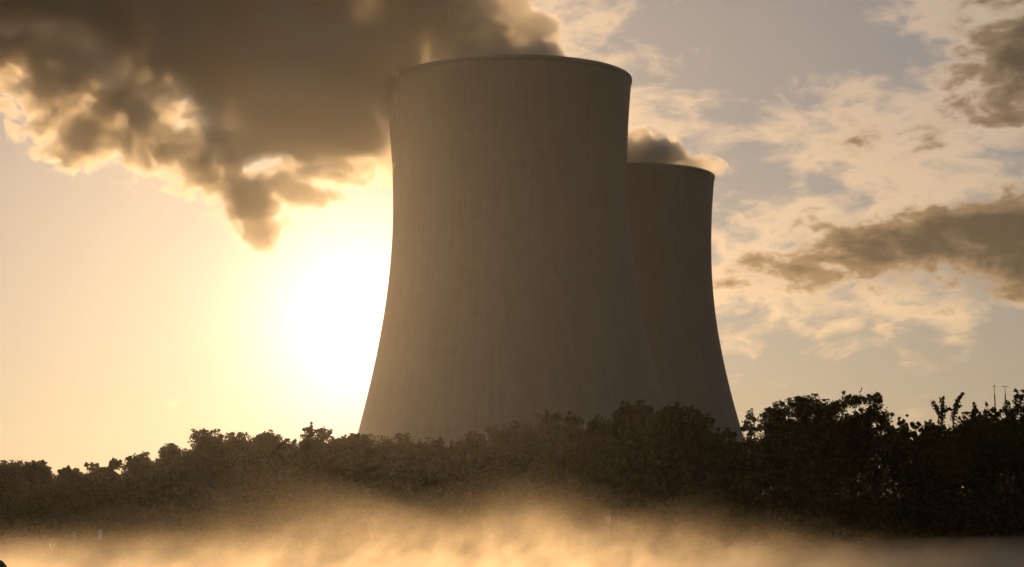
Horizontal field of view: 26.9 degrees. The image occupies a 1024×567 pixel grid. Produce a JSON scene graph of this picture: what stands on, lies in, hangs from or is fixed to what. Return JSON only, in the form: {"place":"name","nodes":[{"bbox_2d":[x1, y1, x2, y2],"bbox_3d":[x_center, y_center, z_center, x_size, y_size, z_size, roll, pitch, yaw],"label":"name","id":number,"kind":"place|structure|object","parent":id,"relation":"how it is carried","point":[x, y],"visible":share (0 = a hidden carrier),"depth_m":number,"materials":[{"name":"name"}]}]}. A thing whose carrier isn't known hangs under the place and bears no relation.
{"place":"outdoors","nodes":[
{"label":"outdoors","id":0,"kind":"place"},
{"bbox_2d":[0,0,1023,504],"label":"sky","id":1,"kind":"structure","parent":0,"point":[196,196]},
{"bbox_2d":[101,494,1023,566],"bbox_3d":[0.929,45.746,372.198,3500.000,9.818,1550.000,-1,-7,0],"label":"ground","id":2,"kind":"structure","parent":0,"point":[723,563],"depth_m":189.68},
{"bbox_2d":[0,460,46,552],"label":"tree","id":3,"kind":"object","parent":2,"relation":"on","point":[13,478],"visible":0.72,"depth_m":194.52,"materials":[{"name":"green plant"}]},
{"bbox_2d":[12,460,55,557],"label":"tree","id":4,"kind":"object","parent":2,"relation":"on","point":[45,473],"visible":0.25,"depth_m":198.26,"materials":[{"name":"green plant"}]},
{"bbox_2d":[27,465,93,553],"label":"tree","id":5,"kind":"object","parent":2,"relation":"on","point":[66,478],"visible":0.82,"depth_m":194.38,"materials":[{"name":"green plant"}]},
{"bbox_2d":[73,462,114,535],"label":"tree","id":6,"kind":"object","parent":2,"relation":"on","point":[95,469],"visible":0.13,"depth_m":200.68,"materials":[{"name":"green plant"}]},
{"bbox_2d":[98,530,100,560],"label":"sign","id":7,"kind":"object","parent":2,"relation":"on","point":[99,534],"visible":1,"depth_m":189.25,"materials":[{"name":"metal"}]},
{"bbox_2d":[96,457,123,525],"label":"tree","id":8,"kind":"object","parent":2,"relation":"on","point":[114,463],"visible":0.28,"depth_m":201.04,"materials":[{"name":"green plant"}]},
{"bbox_2d":[108,451,156,551],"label":"tree","id":9,"kind":"object","parent":2,"relation":"on","point":[134,462],"visible":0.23,"depth_m":199.01,"materials":[{"name":"green plant"}]},
{"bbox_2d":[133,443,196,548],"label":"tree","id":10,"kind":"object","parent":2,"relation":"on","point":[158,464],"visible":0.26,"depth_m":198.38,"materials":[{"name":"green plant"}]},
{"bbox_2d":[161,447,199,533],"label":"tree","id":11,"kind":"object","parent":2,"relation":"on","point":[171,456],"visible":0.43,"depth_m":196.24,"materials":[{"name":"green plant"}]},
{"bbox_2d":[172,428,240,560],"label":"tree","id":12,"kind":"object","parent":2,"relation":"on","point":[209,449],"visible":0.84,"depth_m":194.60,"materials":[{"name":"green plant"}]},
{"bbox_2d":[212,432,275,559],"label":"tree","id":13,"kind":"object","parent":2,"relation":"on","point":[236,443],"visible":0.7,"depth_m":195.86,"materials":[{"name":"green plant"}]},
{"bbox_2d":[247,429,282,555],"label":"tree","id":14,"kind":"object","parent":2,"relation":"on","point":[272,441],"visible":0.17,"depth_m":199.95,"materials":[{"name":"green plant"}]},
{"bbox_2d":[266,438,298,546],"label":"tree","id":15,"kind":"object","parent":2,"relation":"on","point":[285,441],"visible":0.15,"depth_m":199.01,"materials":[{"name":"green plant"}]},
{"bbox_2d":[276,422,317,545],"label":"tree","id":16,"kind":"object","parent":2,"relation":"on","point":[309,430],"visible":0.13,"depth_m":198.43,"materials":[{"name":"green plant"}]},
{"bbox_2d":[289,426,363,552],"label":"tree","id":17,"kind":"object","parent":2,"relation":"on","point":[322,466],"visible":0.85,"depth_m":194.51,"materials":[{"name":"green plant"}]},
{"bbox_2d":[333,434,366,548],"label":"tree","id":18,"kind":"object","parent":2,"relation":"on","point":[339,441],"visible":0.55,"depth_m":196.65,"materials":[{"name":"green plant"}]},
{"bbox_2d":[340,433,385,550],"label":"tree","id":19,"kind":"object","parent":2,"relation":"on","point":[358,442],"visible":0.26,"depth_m":200.43,"materials":[{"name":"green plant"}]},
{"bbox_2d":[354,433,420,531],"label":"tree","id":20,"kind":"object","parent":2,"relation":"on","point":[389,445],"visible":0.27,"depth_m":199.16,"materials":[{"name":"green plant"}]},
{"bbox_2d":[397,437,466,549],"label":"tree","id":21,"kind":"object","parent":2,"relation":"on","point":[417,455],"visible":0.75,"depth_m":195.22,"materials":[{"name":"green plant"}]},
{"bbox_2d":[434,431,502,541],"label":"tree","id":22,"kind":"object","parent":2,"relation":"on","point":[469,442],"visible":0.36,"depth_m":198.29,"materials":[{"name":"green plant"}]},
{"bbox_2d":[465,425,523,542],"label":"tree","id":23,"kind":"object","parent":2,"relation":"on","point":[493,432],"visible":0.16,"depth_m":199.90,"materials":[{"name":"green plant"}]},
{"bbox_2d":[0,413,1023,566],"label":"mist","id":24,"kind":"object","parent":2,"relation":"on","point":[394,545],"visible":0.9,"depth_m":191.75,"materials":[{"name":"mist"},{"name":"water vapor"}]},
{"bbox_2d":[491,421,555,548],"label":"tree","id":25,"kind":"object","parent":2,"relation":"on","point":[522,435],"visible":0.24,"depth_m":197.12,"materials":[{"name":"green plant"}]},
{"bbox_2d":[358,55,692,500],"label":"cooling tower","id":26,"kind":"structure","parent":2,"relation":"on","point":[512,293],"depth_m":648.66,"materials":[{"name":"concrete"}]},
{"bbox_2d":[521,410,584,549],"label":"tree","id":27,"kind":"object","parent":2,"relation":"on","point":[555,436],"visible":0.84,"depth_m":194.99,"materials":[{"name":"green plant"}]},
{"bbox_2d":[556,412,604,548],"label":"tree","id":28,"kind":"object","parent":2,"relation":"on","point":[577,421],"visible":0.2,"depth_m":197.25,"materials":[{"name":"green plant"}]},
{"bbox_2d":[573,415,627,551],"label":"tree","id":29,"kind":"object","parent":2,"relation":"on","point":[598,462],"visible":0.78,"depth_m":195.05,"materials":[{"name":"green plant"}]},
{"bbox_2d":[606,516,610,566],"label":"sign","id":30,"kind":"object","parent":2,"relation":"on","point":[608,518],"visible":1,"depth_m":189.32,"materials":[{"name":"metal"}]},
{"bbox_2d":[603,400,656,536],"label":"tree","id":31,"kind":"object","parent":2,"relation":"on","point":[618,415],"visible":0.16,"depth_m":201.05,"materials":[{"name":"green plant"}]},
{"bbox_2d":[620,400,671,537],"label":"tree","id":32,"kind":"object","parent":2,"relation":"on","point":[642,412],"visible":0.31,"depth_m":200.16,"materials":[{"name":"green plant"}]},
{"bbox_2d":[642,402,709,549],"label":"tree","id":33,"kind":"object","parent":2,"relation":"on","point":[665,416],"visible":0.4,"depth_m":197.36,"materials":[{"name":"green plant"}]},
{"bbox_2d":[627,162,743,443],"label":"cooling tower","id":34,"kind":"structure","parent":2,"relation":"on","point":[670,214],"depth_m":838.36,"materials":[{"name":"concrete"}]},
{"bbox_2d":[668,412,731,546],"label":"tree","id":35,"kind":"object","parent":2,"relation":"on","point":[703,438],"visible":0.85,"depth_m":194.66,"materials":[{"name":"green plant"}]},
{"bbox_2d":[711,427,764,537],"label":"tree","id":36,"kind":"object","parent":2,"relation":"on","point":[728,434],"visible":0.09,"depth_m":200.51,"materials":[{"name":"green plant"}]},
{"bbox_2d":[735,408,761,509],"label":"tree","id":37,"kind":"object","parent":2,"relation":"on","point":[747,427],"visible":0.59,"depth_m":198.86,"materials":[{"name":"green plant"}]},
{"bbox_2d":[745,405,802,532],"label":"tree","id":38,"kind":"object","parent":2,"relation":"on","point":[766,415],"visible":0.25,"depth_m":197.20,"materials":[{"name":"green plant"}]},
{"bbox_2d":[757,393,829,543],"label":"tree","id":39,"kind":"object","parent":2,"relation":"on","point":[801,406],"visible":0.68,"depth_m":196.53,"materials":[{"name":"green plant"}]},
{"bbox_2d":[793,399,861,540],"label":"tree","id":40,"kind":"object","parent":2,"relation":"on","point":[823,414],"visible":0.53,"depth_m":196.42,"materials":[{"name":"green plant"}]},
{"bbox_2d":[827,390,877,539],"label":"tree","id":41,"kind":"object","parent":2,"relation":"on","point":[844,402],"visible":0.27,"depth_m":197.34,"materials":[{"name":"green plant"}]},
{"bbox_2d":[843,387,898,535],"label":"tree","id":42,"kind":"object","parent":2,"relation":"on","point":[871,415],"visible":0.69,"depth_m":197.69,"materials":[{"name":"green plant"}]},
{"bbox_2d":[885,414,915,510],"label":"tree","id":43,"kind":"object","parent":2,"relation":"on","point":[902,422],"visible":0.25,"depth_m":199.21,"materials":[{"name":"green plant"}]},
{"bbox_2d":[905,421,925,512],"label":"tree","id":44,"kind":"object","parent":2,"relation":"on","point":[916,436],"visible":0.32,"depth_m":198.79,"materials":[{"name":"green plant"}]},
{"bbox_2d":[909,419,946,534],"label":"tree","id":45,"kind":"object","parent":2,"relation":"on","point":[932,429],"visible":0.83,"depth_m":195.72,"materials":[{"name":"green plant"}]},
{"bbox_2d":[931,396,952,520],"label":"tree","id":46,"kind":"object","parent":2,"relation":"on","point":[940,412],"visible":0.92,"depth_m":198.88,"materials":[{"name":"green plant"}]},
{"bbox_2d":[950,392,964,525],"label":"tree","id":47,"kind":"object","parent":2,"relation":"on","point":[956,405],"visible":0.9,"depth_m":197.93,"materials":[{"name":"green plant"}]},
{"bbox_2d":[915,411,1023,546],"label":"tree","id":48,"kind":"object","parent":2,"relation":"on","point":[982,441],"visible":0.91,"depth_m":192.02,"materials":[{"name":"green plant"}]},
{"bbox_2d":[966,402,985,522],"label":"tree","id":49,"kind":"object","parent":2,"relation":"on","point":[974,408],"visible":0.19,"depth_m":195.61,"materials":[{"name":"green plant"}]},
{"bbox_2d":[982,402,1002,525],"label":"tree","id":50,"kind":"object","parent":2,"relation":"on","point":[996,415],"visible":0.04,"depth_m":200.21,"materials":[{"name":"green plant"}]},
{"bbox_2d":[998,388,1023,479],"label":"tree","id":51,"kind":"object","parent":2,"relation":"on","point":[1018,408],"visible":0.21,"depth_m":199.11,"materials":[{"name":"green plant"}]},
{"bbox_2d":[1007,403,1023,496],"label":"tree","id":52,"kind":"object","parent":2,"relation":"on","point":[1019,420],"visible":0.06,"depth_m":198.61,"materials":[{"name":"green plant"}]},
{"bbox_2d":[626,558,1023,566],"bbox_3d":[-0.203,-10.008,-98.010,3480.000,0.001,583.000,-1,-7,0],"label":"water","id":53,"kind":"structure","parent":0,"point":[1019,562],"depth_m":169.84,"materials":[{"name":"grey liquid"}]},
{"bbox_2d":[0,560,6,566],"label":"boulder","id":54,"kind":"object","parent":53,"relation":"in","point":[2,564],"visible":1,"depth_m":37.62,"materials":[{"name":"grey stone"}]}
]}

